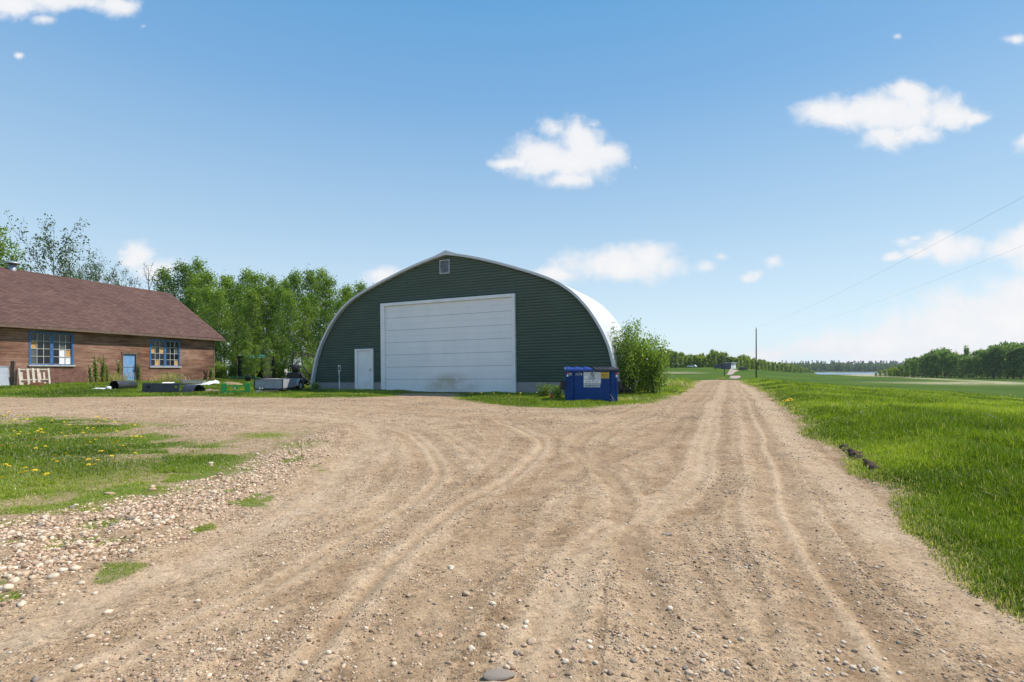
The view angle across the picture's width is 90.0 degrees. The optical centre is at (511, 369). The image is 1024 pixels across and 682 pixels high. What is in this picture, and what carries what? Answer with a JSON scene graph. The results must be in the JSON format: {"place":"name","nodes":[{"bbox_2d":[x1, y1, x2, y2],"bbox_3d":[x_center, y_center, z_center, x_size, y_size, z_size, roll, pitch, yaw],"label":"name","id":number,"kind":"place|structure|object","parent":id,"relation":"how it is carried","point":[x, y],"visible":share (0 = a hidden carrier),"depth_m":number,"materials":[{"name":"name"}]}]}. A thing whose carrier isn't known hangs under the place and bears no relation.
{"place":"outdoors","nodes":[
{"label":"outdoors","id":0,"kind":"place"},
{"bbox_2d":[180,380,204,383],"bbox_3d":[-20.779,0.817,33.217,2.200,0.250,0.806,0,0,11],"label":"plank stack","id":1,"kind":"object","parent":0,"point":[195,381],"visible":0.88,"depth_m":33.15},
{"bbox_2d":[0,377,700,408],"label":"grass","id":2,"kind":"structure","parent":0,"point":[88,389],"depth_m":21.78,"materials":[{"name":"plant"}]},
{"bbox_2d":[0,380,1023,681],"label":"dirt road","id":3,"kind":"structure","parent":0,"point":[780,518],"depth_m":4.05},
{"bbox_2d":[0,584,13,591],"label":"stone","id":4,"kind":"object","parent":3,"relation":"on","point":[6,587],"visible":1,"depth_m":3.41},
{"bbox_2d":[482,668,515,680],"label":"stone","id":5,"kind":"object","parent":3,"relation":"on","point":[498,674],"visible":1,"depth_m":2.49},
{"bbox_2d":[665,378,705,387],"bbox_3d":[9.910,0.797,31.159,3.637,0.695,2.822,0,0,0],"label":"dry grass clump","id":6,"kind":"object","parent":3,"relation":"on","point":[679,383],"visible":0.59,"depth_m":30.77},
{"bbox_2d":[0,393,1023,681],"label":"gravel","id":7,"kind":"structure","parent":0,"point":[60,559],"depth_m":4.04,"materials":[{"name":"gravel"}]},
{"bbox_2d":[0,365,1023,601],"bbox_3d":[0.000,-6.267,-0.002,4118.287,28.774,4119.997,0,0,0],"label":"ground","id":8,"kind":"structure","parent":0,"point":[1009,386],"depth_m":93.56,"materials":[{"name":"plant"}]},
{"bbox_2d":[0,366,9,385],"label":"metal sheet","id":9,"kind":"object","parent":8,"relation":"on","point":[4,376],"visible":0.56,"depth_m":27.80,"materials":[{"name":"metal"}]},
{"bbox_2d":[10,361,15,384],"bbox_3d":[-27.410,0.247,28.106,0.180,1.415,0.120,2,-1,-17],"label":"wooden post","id":10,"kind":"object","parent":8,"relation":"on","point":[12,371],"visible":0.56,"depth_m":28.06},
{"bbox_2d":[0,226,27,269],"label":"leafy tree","id":11,"kind":"object","parent":8,"relation":"on","point":[3,245],"visible":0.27,"depth_m":52.75,"materials":[{"name":"green plant"}]},
{"bbox_2d":[17,368,50,384],"bbox_3d":[-27.123,0.452,29.056,0.140,1.015,1.506,-8,-2,16],"label":"pallet","id":12,"kind":"object","parent":8,"relation":"on","point":[28,379],"visible":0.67,"depth_m":28.98,"materials":[{"name":"white wood"}]},
{"bbox_2d":[4,210,99,278],"bbox_3d":[-52.143,-8.451,57.974,8.205,18.680,8.939,0,0,24],"label":"open tree","id":13,"kind":"object","parent":8,"relation":"on","point":[65,260],"visible":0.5,"depth_m":58.06,"materials":[{"name":"green plant"}]},
{"bbox_2d":[54,259,95,280],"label":"open tree","id":14,"kind":"object","parent":8,"relation":"on","point":[78,274],"visible":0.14,"depth_m":62.82,"materials":[{"name":"green plant"}]},
{"bbox_2d":[60,260,94,280],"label":"open tree","id":15,"kind":"object","parent":8,"relation":"on","point":[78,272],"visible":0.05,"depth_m":65.13,"materials":[{"name":"green plant"}]},
{"bbox_2d":[92,353,99,381],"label":"weed","id":16,"kind":"object","parent":8,"relation":"on","point":[95,372],"visible":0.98,"depth_m":31.54,"materials":[{"name":"green plant"}]},
{"bbox_2d":[73,248,123,283],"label":"open tree","id":17,"kind":"object","parent":8,"relation":"on","point":[91,271],"visible":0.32,"depth_m":59.58,"materials":[{"name":"green plant"}]},
{"bbox_2d":[99,355,105,382],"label":"weed","id":18,"kind":"object","parent":8,"relation":"on","point":[102,370],"visible":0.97,"depth_m":31.99,"materials":[{"name":"green plant"}]},
{"bbox_2d":[87,371,132,381],"bbox_3d":[-26.096,0.463,33.182,3.272,0.875,2.824,0,0,20],"label":"dry grass clump","id":19,"kind":"object","parent":8,"relation":"on","point":[114,377],"visible":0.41,"depth_m":33.05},
{"bbox_2d":[0,261,224,383],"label":"workshop","id":20,"kind":"structure","parent":8,"relation":"on","point":[63,329],"depth_m":34.08,"materials":[{"name":"brown"}]},
{"bbox_2d":[28,331,74,365],"bbox_3d":[-27.454,-1.197,30.556,0.190,2.042,2.446,0,0,16],"label":"window","id":21,"kind":"structure","parent":20,"relation":"in","point":[45,348],"depth_m":30.51,"materials":[{"name":"blue glass"}]},
{"bbox_2d":[122,352,137,380],"bbox_3d":[-26.218,0.026,35.090,0.170,2.388,1.130,0,0,16],"label":"door","id":22,"kind":"structure","parent":20,"relation":"in","point":[129,360],"depth_m":35.16,"materials":[{"name":"blue paint"}]},
{"bbox_2d":[149,339,181,367],"bbox_3d":[-25.475,-1.144,37.624,0.190,2.037,2.505,0,0,16],"label":"window","id":23,"kind":"structure","parent":20,"relation":"in","point":[163,353],"depth_m":37.57,"materials":[{"name":"blue glass"}]},
{"bbox_2d":[103,265,136,287],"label":"open tree","id":24,"kind":"object","parent":8,"relation":"on","point":[116,283],"visible":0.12,"depth_m":61.12,"materials":[{"name":"green plant"}]},
{"bbox_2d":[109,381,137,388],"bbox_3d":[-19.976,0.827,26.386,0.492,0.492,1.302,0,0,3],"label":"culvert pipe","id":25,"kind":"object","parent":8,"relation":"on","point":[121,384],"visible":0.81,"depth_m":26.12,"materials":[{"name":"black plastic"}]},
{"bbox_2d":[133,263,159,289],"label":"bare tree","id":26,"kind":"object","parent":8,"relation":"on","point":[148,277],"visible":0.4,"depth_m":55.65,"materials":[{"name":"grey plant"}]},
{"bbox_2d":[146,267,179,297],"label":"aspen","id":27,"kind":"object","parent":8,"relation":"on","point":[162,277],"visible":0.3,"depth_m":61.45,"materials":[{"name":"green plant"}]},
{"bbox_2d":[0,414,329,601],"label":"grass","id":28,"kind":"structure","parent":8,"relation":"on","point":[73,468],"depth_m":7.37,"materials":[{"name":"plant"}]},
{"bbox_2d":[148,371,189,381],"bbox_3d":[-24.242,0.473,36.350,2.909,0.939,3.109,0,0,39],"label":"dry grass clump","id":29,"kind":"object","parent":8,"relation":"on","point":[170,377],"visible":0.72,"depth_m":36.09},
{"bbox_2d":[142,382,204,392],"bbox_3d":[-15.475,0.882,23.476,2.327,0.549,1.064,0,-5,4],"label":"bed liner","id":30,"kind":"object","parent":8,"relation":"on","point":[163,387],"visible":0.75,"depth_m":23.01,"materials":[{"name":"black plastic"}]},
{"bbox_2d":[163,258,198,310],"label":"aspen","id":31,"kind":"object","parent":8,"relation":"on","point":[185,270],"visible":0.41,"depth_m":59.85,"materials":[{"name":"green plant"}]},
{"bbox_2d":[176,256,209,312],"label":"aspen","id":32,"kind":"object","parent":8,"relation":"on","point":[197,264],"visible":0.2,"depth_m":63.97,"materials":[{"name":"green plant"}]},
{"bbox_2d":[179,284,207,319],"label":"aspen","id":33,"kind":"object","parent":8,"relation":"on","point":[192,293],"visible":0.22,"depth_m":51.85,"materials":[{"name":"green plant"}]},
{"bbox_2d":[186,283,222,361],"bbox_3d":[-29.916,-3.740,50.313,3.154,9.315,3.692,0,0,-3],"label":"aspen","id":34,"kind":"object","parent":8,"relation":"on","point":[204,295],"visible":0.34,"depth_m":49.78,"materials":[{"name":"green plant"}]},
{"bbox_2d":[182,267,226,353],"bbox_3d":[-35.998,-5.523,59.820,4.864,12.887,4.156,0,0,-23],"label":"aspen","id":35,"kind":"object","parent":8,"relation":"on","point":[208,280],"visible":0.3,"depth_m":59.75,"materials":[{"name":"green plant"}]},
{"bbox_2d":[198,380,219,384],"bbox_3d":[-19.405,0.841,32.377,0.999,0.316,1.576,0,0,31],"label":"white sheet","id":36,"kind":"object","parent":8,"relation":"on","point":[210,382],"visible":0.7,"depth_m":32.46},
{"bbox_2d":[202,301,231,376],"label":"aspen","id":37,"kind":"object","parent":8,"relation":"on","point":[221,331],"visible":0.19,"depth_m":53.87,"materials":[{"name":"green plant"}]},
{"bbox_2d":[202,287,238,376],"bbox_3d":[-27.910,-3.500,48.950,3.403,8.830,2.912,0,0,-35],"label":"aspen","id":38,"kind":"object","parent":8,"relation":"on","point":[216,296],"visible":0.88,"depth_m":48.85,"materials":[{"name":"green plant"}]},
{"bbox_2d":[215,360,233,377],"bbox_3d":[-26.408,0.034,46.178,2.135,1.853,2.219,0,0,41],"label":"shrub","id":39,"kind":"object","parent":8,"relation":"on","point":[220,368],"visible":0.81,"depth_m":45.97,"materials":[{"name":"green plant"}]},
{"bbox_2d":[213,274,239,362],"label":"aspen","id":40,"kind":"object","parent":8,"relation":"on","point":[231,277],"visible":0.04,"depth_m":67.94,"materials":[{"name":"green plant"}]},
{"bbox_2d":[215,273,239,361],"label":"aspen","id":41,"kind":"object","parent":8,"relation":"on","point":[225,283],"visible":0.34,"depth_m":62.06,"materials":[{"name":"green plant"}]},
{"bbox_2d":[225,364,237,377],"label":"shrub","id":42,"kind":"object","parent":8,"relation":"on","point":[233,370],"visible":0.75,"depth_m":47.78,"materials":[{"name":"green plant"}]},
{"bbox_2d":[221,283,249,375],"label":"aspen","id":43,"kind":"object","parent":8,"relation":"on","point":[237,292],"visible":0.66,"depth_m":51.09,"materials":[{"name":"green plant"}]},
{"bbox_2d":[221,383,249,393],"bbox_3d":[-12.288,0.858,22.791,1.141,0.484,0.286,0,0,-24],"label":"fork frame","id":44,"kind":"object","parent":8,"relation":"on","point":[225,385],"visible":0.83,"depth_m":22.64,"materials":[{"name":"green paint"}]},
{"bbox_2d":[225,304,250,363],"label":"aspen","id":45,"kind":"object","parent":8,"relation":"on","point":[235,331],"visible":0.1,"depth_m":55.94,"materials":[{"name":"green plant"}]},
{"bbox_2d":[226,266,255,355],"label":"aspen","id":46,"kind":"object","parent":8,"relation":"on","point":[244,277],"visible":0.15,"depth_m":62.89,"materials":[{"name":"green plant"}]},
{"bbox_2d":[227,371,260,380],"bbox_3d":[-20.655,0.553,39.507,2.066,0.859,1.170,0,0,-3],"label":"harrow","id":47,"kind":"object","parent":8,"relation":"on","point":[247,377],"visible":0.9,"depth_m":39.12,"materials":[{"name":"green paint"}]},
{"bbox_2d":[241,349,252,375],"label":"sapling","id":48,"kind":"object","parent":8,"relation":"on","point":[246,360],"visible":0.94,"depth_m":40.41,"materials":[{"name":"green plant"}]},
{"bbox_2d":[239,339,256,374],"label":"sapling","id":49,"kind":"object","parent":8,"relation":"on","point":[246,342],"visible":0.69,"depth_m":40.99,"materials":[{"name":"green plant"}]},
{"bbox_2d":[232,283,269,355],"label":"aspen","id":50,"kind":"object","parent":8,"relation":"on","point":[252,296],"visible":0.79,"depth_m":47.96,"materials":[{"name":"green plant"}]},
{"bbox_2d":[239,300,265,352],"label":"aspen","id":51,"kind":"object","parent":8,"relation":"on","point":[251,326],"visible":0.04,"depth_m":53.49,"materials":[{"name":"green plant"}]},
{"bbox_2d":[237,269,270,346],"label":"aspen","id":52,"kind":"object","parent":8,"relation":"on","point":[254,279],"visible":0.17,"depth_m":60.11,"materials":[{"name":"green plant"}]},
{"bbox_2d":[250,345,260,376],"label":"sapling","id":53,"kind":"object","parent":8,"relation":"on","point":[255,350],"visible":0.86,"depth_m":41.96,"materials":[{"name":"green plant"}]},
{"bbox_2d":[238,355,274,378],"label":"dark shed","id":54,"kind":"structure","parent":8,"relation":"on","point":[271,376],"depth_m":44.52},
{"bbox_2d":[244,282,281,356],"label":"aspen","id":55,"kind":"object","parent":8,"relation":"on","point":[263,291],"visible":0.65,"depth_m":48.95,"materials":[{"name":"green plant"}]},
{"bbox_2d":[257,336,275,378],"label":"sapling","id":56,"kind":"object","parent":8,"relation":"on","point":[267,343],"visible":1,"depth_m":40.91,"materials":[{"name":"green plant"}]},
{"bbox_2d":[262,298,283,354],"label":"aspen","id":57,"kind":"object","parent":8,"relation":"on","point":[274,328],"visible":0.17,"depth_m":54.63,"materials":[{"name":"green plant"}]},
{"bbox_2d":[264,274,285,350],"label":"aspen","id":58,"kind":"object","parent":8,"relation":"on","point":[271,280],"visible":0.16,"depth_m":61.31,"materials":[{"name":"green plant"}]},
{"bbox_2d":[254,378,304,392],"bbox_3d":[-11.433,0.787,24.733,1.692,0.658,3.680,0,0,-1],"label":"utility trailer","id":59,"kind":"object","parent":8,"relation":"on","point":[270,385],"visible":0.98,"depth_m":24.02,"materials":[{"name":"metal"}]},
{"bbox_2d":[263,282,296,365],"bbox_3d":[-22.451,-3.723,49.756,3.200,9.452,3.746,0,0,-37],"label":"aspen","id":60,"kind":"object","parent":8,"relation":"on","point":[278,291],"visible":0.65,"depth_m":49.60,"materials":[{"name":"green plant"}]},
{"bbox_2d":[266,275,297,365],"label":"aspen","id":61,"kind":"object","parent":8,"relation":"on","point":[285,282],"visible":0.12,"depth_m":67.89,"materials":[{"name":"green plant"}]},
{"bbox_2d":[274,359,293,378],"bbox_3d":[-21.107,0.036,46.939,2.402,2.085,2.496,0,0,-33],"label":"shrub","id":62,"kind":"object","parent":8,"relation":"on","point":[279,371],"visible":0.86,"depth_m":46.67,"materials":[{"name":"green plant"}]},
{"bbox_2d":[272,291,306,369],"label":"aspen","id":63,"kind":"object","parent":8,"relation":"on","point":[288,299],"visible":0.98,"depth_m":46.80,"materials":[{"name":"green plant"}]},
{"bbox_2d":[272,267,311,364],"bbox_3d":[-26.398,-5.710,62.427,4.283,13.283,5.014,0,0,3],"label":"aspen","id":64,"kind":"object","parent":8,"relation":"on","point":[296,279],"visible":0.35,"depth_m":61.81,"materials":[{"name":"green plant"}]},
{"bbox_2d":[284,364,311,385],"bbox_3d":[-12.091,0.328,29.135,1.542,1.234,0.730,0,0,0],"label":"scrap engine","id":65,"kind":"object","parent":8,"relation":"on","point":[295,373],"visible":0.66,"depth_m":28.91,"materials":[{"name":"black metal"}]},
{"bbox_2d":[286,294,316,371],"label":"aspen","id":66,"kind":"object","parent":8,"relation":"on","point":[304,303],"visible":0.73,"depth_m":48.69,"materials":[{"name":"green plant"}]},
{"bbox_2d":[300,362,312,380],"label":"shrub","id":67,"kind":"object","parent":8,"relation":"on","point":[309,370],"visible":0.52,"depth_m":42.69,"materials":[{"name":"green plant"}]},
{"bbox_2d":[293,264,323,361],"bbox_3d":[-23.550,-5.713,60.173,4.626,13.366,4.346,0,0,34],"label":"aspen","id":68,"kind":"object","parent":8,"relation":"on","point":[310,277],"visible":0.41,"depth_m":59.96,"materials":[{"name":"green plant"}]},
{"bbox_2d":[296,291,322,366],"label":"aspen","id":69,"kind":"object","parent":8,"relation":"on","point":[314,297],"visible":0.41,"depth_m":50.96,"materials":[{"name":"green plant"}]},
{"bbox_2d":[305,266,336,359],"bbox_3d":[-23.667,-5.889,63.087,4.314,13.735,5.041,0,0,-11],"label":"aspen","id":70,"kind":"object","parent":8,"relation":"on","point":[322,274],"visible":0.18,"depth_m":62.93,"materials":[{"name":"green plant"}]},
{"bbox_2d":[308,297,338,353],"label":"aspen","id":71,"kind":"object","parent":8,"relation":"on","point":[325,314],"visible":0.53,"depth_m":48.10,"materials":[{"name":"green plant"}]},
{"bbox_2d":[312,274,344,343],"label":"aspen","id":72,"kind":"object","parent":8,"relation":"on","point":[329,284],"visible":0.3,"depth_m":59.78,"materials":[{"name":"green plant"}]},
{"bbox_2d":[330,297,345,320],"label":"aspen","id":73,"kind":"object","parent":8,"relation":"on","point":[339,305],"visible":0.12,"depth_m":51.75,"materials":[{"name":"green plant"}]},
{"bbox_2d":[333,283,353,301],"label":"aspen","id":74,"kind":"object","parent":8,"relation":"on","point":[347,294],"visible":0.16,"depth_m":62.22,"materials":[{"name":"green plant"}]},
{"bbox_2d":[348,279,367,298],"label":"aspen","id":75,"kind":"object","parent":8,"relation":"on","point":[360,287],"visible":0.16,"depth_m":59.70,"materials":[{"name":"green plant"}]},
{"bbox_2d":[310,250,628,393],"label":"barn","id":76,"kind":"structure","parent":8,"relation":"on","point":[447,321],"depth_m":23.70,"materials":[{"name":"green"}]},
{"bbox_2d":[355,349,373,389],"bbox_3d":[-7.487,0.201,25.975,1.145,2.459,0.110,-1,0,24],"label":"door","id":77,"kind":"structure","parent":76,"relation":"in","point":[364,358],"depth_m":25.99,"materials":[{"name":"metal"}]},
{"bbox_2d":[385,297,512,392],"bbox_3d":[-3.103,-1.006,24.065,6.897,4.302,0.090,-1,0,24],"label":"garage door","id":78,"kind":"structure","parent":76,"relation":"in","point":[454,346],"depth_m":23.92,"materials":[{"name":"white paint"}]},
{"bbox_2d":[535,382,552,396],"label":"bush","id":79,"kind":"object","parent":8,"relation":"on","point":[543,391],"visible":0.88,"depth_m":19.26,"materials":[{"name":"green plant"}]},
{"bbox_2d":[550,384,564,397],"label":"bush","id":80,"kind":"object","parent":8,"relation":"on","point":[558,390],"visible":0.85,"depth_m":18.32,"materials":[{"name":"green plant"}]},
{"bbox_2d":[560,367,621,401],"bbox_3d":[2.707,0.513,17.727,2.025,1.211,1.305,0,0,3],"label":"dumpster","id":81,"kind":"object","parent":8,"relation":"on","point":[593,383],"visible":0.94,"depth_m":17.16,"materials":[{"name":"blue metal"}]},
{"bbox_2d":[610,315,649,393],"bbox_3d":[4.755,-0.550,21.602,1.945,3.441,2.095,0,0,24],"label":"bush","id":82,"kind":"object","parent":8,"relation":"on","point":[627,356],"visible":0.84,"depth_m":21.41,"materials":[{"name":"green plant"}]},
{"bbox_2d":[632,328,664,390],"bbox_3d":[6.014,-0.345,23.325,2.168,3.011,2.254,0,0,-26],"label":"bush","id":83,"kind":"object","parent":8,"relation":"on","point":[650,342],"visible":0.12,"depth_m":23.09,"materials":[{"name":"green plant"}]},
{"bbox_2d":[631,334,674,393],"bbox_3d":[5.837,-0.171,21.775,1.994,2.664,1.918,0,0,30],"label":"bush","id":84,"kind":"object","parent":8,"relation":"on","point":[653,377],"visible":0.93,"depth_m":21.58,"materials":[{"name":"green plant"}]},
{"bbox_2d":[672,352,679,366],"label":"poplar","id":85,"kind":"object","parent":8,"relation":"on","point":[676,359],"visible":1,"depth_m":274.32,"materials":[{"name":"green plant"}]},
{"bbox_2d":[723,362,735,368],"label":"house","id":86,"kind":"structure","parent":8,"relation":"on","point":[730,365],"depth_m":237.22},
{"bbox_2d":[781,360,903,364],"bbox_3d":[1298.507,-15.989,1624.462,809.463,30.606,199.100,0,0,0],"label":"conifer wood","id":87,"kind":"object","parent":8,"relation":"on","point":[832,361],"visible":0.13,"depth_m":1621.65,"materials":[{"name":"green plant"}]},
{"bbox_2d":[788,362,903,371],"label":"wood","id":88,"kind":"object","parent":8,"relation":"on","point":[864,367],"visible":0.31,"depth_m":1066.25,"materials":[{"name":"green plant"}]},
{"bbox_2d":[677,377,1023,622],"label":"grass","id":89,"kind":"structure","parent":8,"relation":"on","point":[956,447],"depth_m":6.98,"materials":[{"name":"plant"}]},
{"bbox_2d":[834,443,879,471],"bbox_3d":[5.361,1.356,7.970,0.256,0.162,2.512,0,0,23],"label":"sod edge","id":90,"kind":"object","parent":8,"relation":"on","point":[871,464],"visible":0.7,"depth_m":7.67,"materials":[{"name":"soil"}]},
{"bbox_2d":[909,359,918,376],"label":"poplar","id":91,"kind":"object","parent":8,"relation":"on","point":[914,366],"visible":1,"depth_m":265.74,"materials":[{"name":"green plant"}]},
{"bbox_2d":[917,355,927,377],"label":"poplar","id":92,"kind":"object","parent":8,"relation":"on","point":[919,372],"visible":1,"depth_m":261.16,"materials":[{"name":"green plant"}]},
{"bbox_2d":[922,354,930,377],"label":"poplar","id":93,"kind":"object","parent":8,"relation":"on","point":[926,359],"visible":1,"depth_m":259.35,"materials":[{"name":"green plant"}]},
{"bbox_2d":[926,353,942,375],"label":"poplar","id":94,"kind":"object","parent":8,"relation":"on","point":[933,358],"visible":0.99,"depth_m":256.75,"materials":[{"name":"green plant"}]},
{"bbox_2d":[932,350,948,377],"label":"poplar","id":95,"kind":"object","parent":8,"relation":"on","point":[941,368],"visible":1,"depth_m":254.56,"materials":[{"name":"green plant"}]},
{"bbox_2d":[943,355,954,375],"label":"poplar","id":96,"kind":"object","parent":8,"relation":"on","point":[948,359],"visible":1,"depth_m":252.16,"materials":[{"name":"green plant"}]},
{"bbox_2d":[949,354,959,377],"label":"poplar","id":97,"kind":"object","parent":8,"relation":"on","point":[955,359],"visible":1,"depth_m":250.18,"materials":[{"name":"green plant"}]},
{"bbox_2d":[957,357,969,375],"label":"poplar","id":98,"kind":"object","parent":8,"relation":"on","point":[962,371],"visible":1,"depth_m":247.32,"materials":[{"name":"green plant"}]},
{"bbox_2d":[966,356,975,376],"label":"poplar","id":99,"kind":"object","parent":8,"relation":"on","point":[969,372],"visible":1,"depth_m":245.33,"materials":[{"name":"green plant"}]},
{"bbox_2d":[970,354,981,378],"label":"poplar","id":100,"kind":"object","parent":8,"relation":"on","point":[975,358],"visible":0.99,"depth_m":243.31,"materials":[{"name":"green plant"}]},
{"bbox_2d":[976,350,988,378],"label":"poplar","id":101,"kind":"object","parent":8,"relation":"on","point":[981,354],"visible":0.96,"depth_m":241.47,"materials":[{"name":"green plant"}]},
{"bbox_2d":[980,352,992,376],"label":"poplar","id":102,"kind":"object","parent":8,"relation":"on","point":[986,370],"visible":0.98,"depth_m":239.58,"materials":[{"name":"green plant"}]},
{"bbox_2d":[985,348,1002,377],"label":"poplar","id":103,"kind":"object","parent":8,"relation":"on","point":[990,361],"visible":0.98,"depth_m":237.06,"materials":[{"name":"green plant"}]},
{"bbox_2d":[991,344,1007,378],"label":"poplar","id":104,"kind":"object","parent":8,"relation":"on","point":[997,354],"visible":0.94,"depth_m":235.25,"materials":[{"name":"green plant"}]},
{"bbox_2d":[996,346,1019,378],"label":"poplar","id":105,"kind":"object","parent":8,"relation":"on","point":[1005,356],"visible":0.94,"depth_m":232.80,"materials":[{"name":"green plant"}]},
{"bbox_2d":[1004,347,1020,378],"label":"poplar","id":106,"kind":"object","parent":8,"relation":"on","point":[1013,350],"visible":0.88,"depth_m":230.58,"materials":[{"name":"green plant"}]},
{"bbox_2d":[1011,346,1023,378],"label":"poplar","id":107,"kind":"object","parent":8,"relation":"on","point":[1020,349],"visible":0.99,"depth_m":228.55,"materials":[{"name":"green plant"}]},
{"bbox_2d":[0,0,1023,364],"label":"sky","id":108,"kind":"structure","parent":0,"point":[707,173],"materials":[{"name":"blue"}]},
{"bbox_2d":[815,372,884,373],"bbox_3d":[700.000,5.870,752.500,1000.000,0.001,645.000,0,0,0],"label":"river","id":109,"kind":"structure","parent":0,"point":[846,372],"depth_m":804.95,"materials":[{"name":"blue liquid"}]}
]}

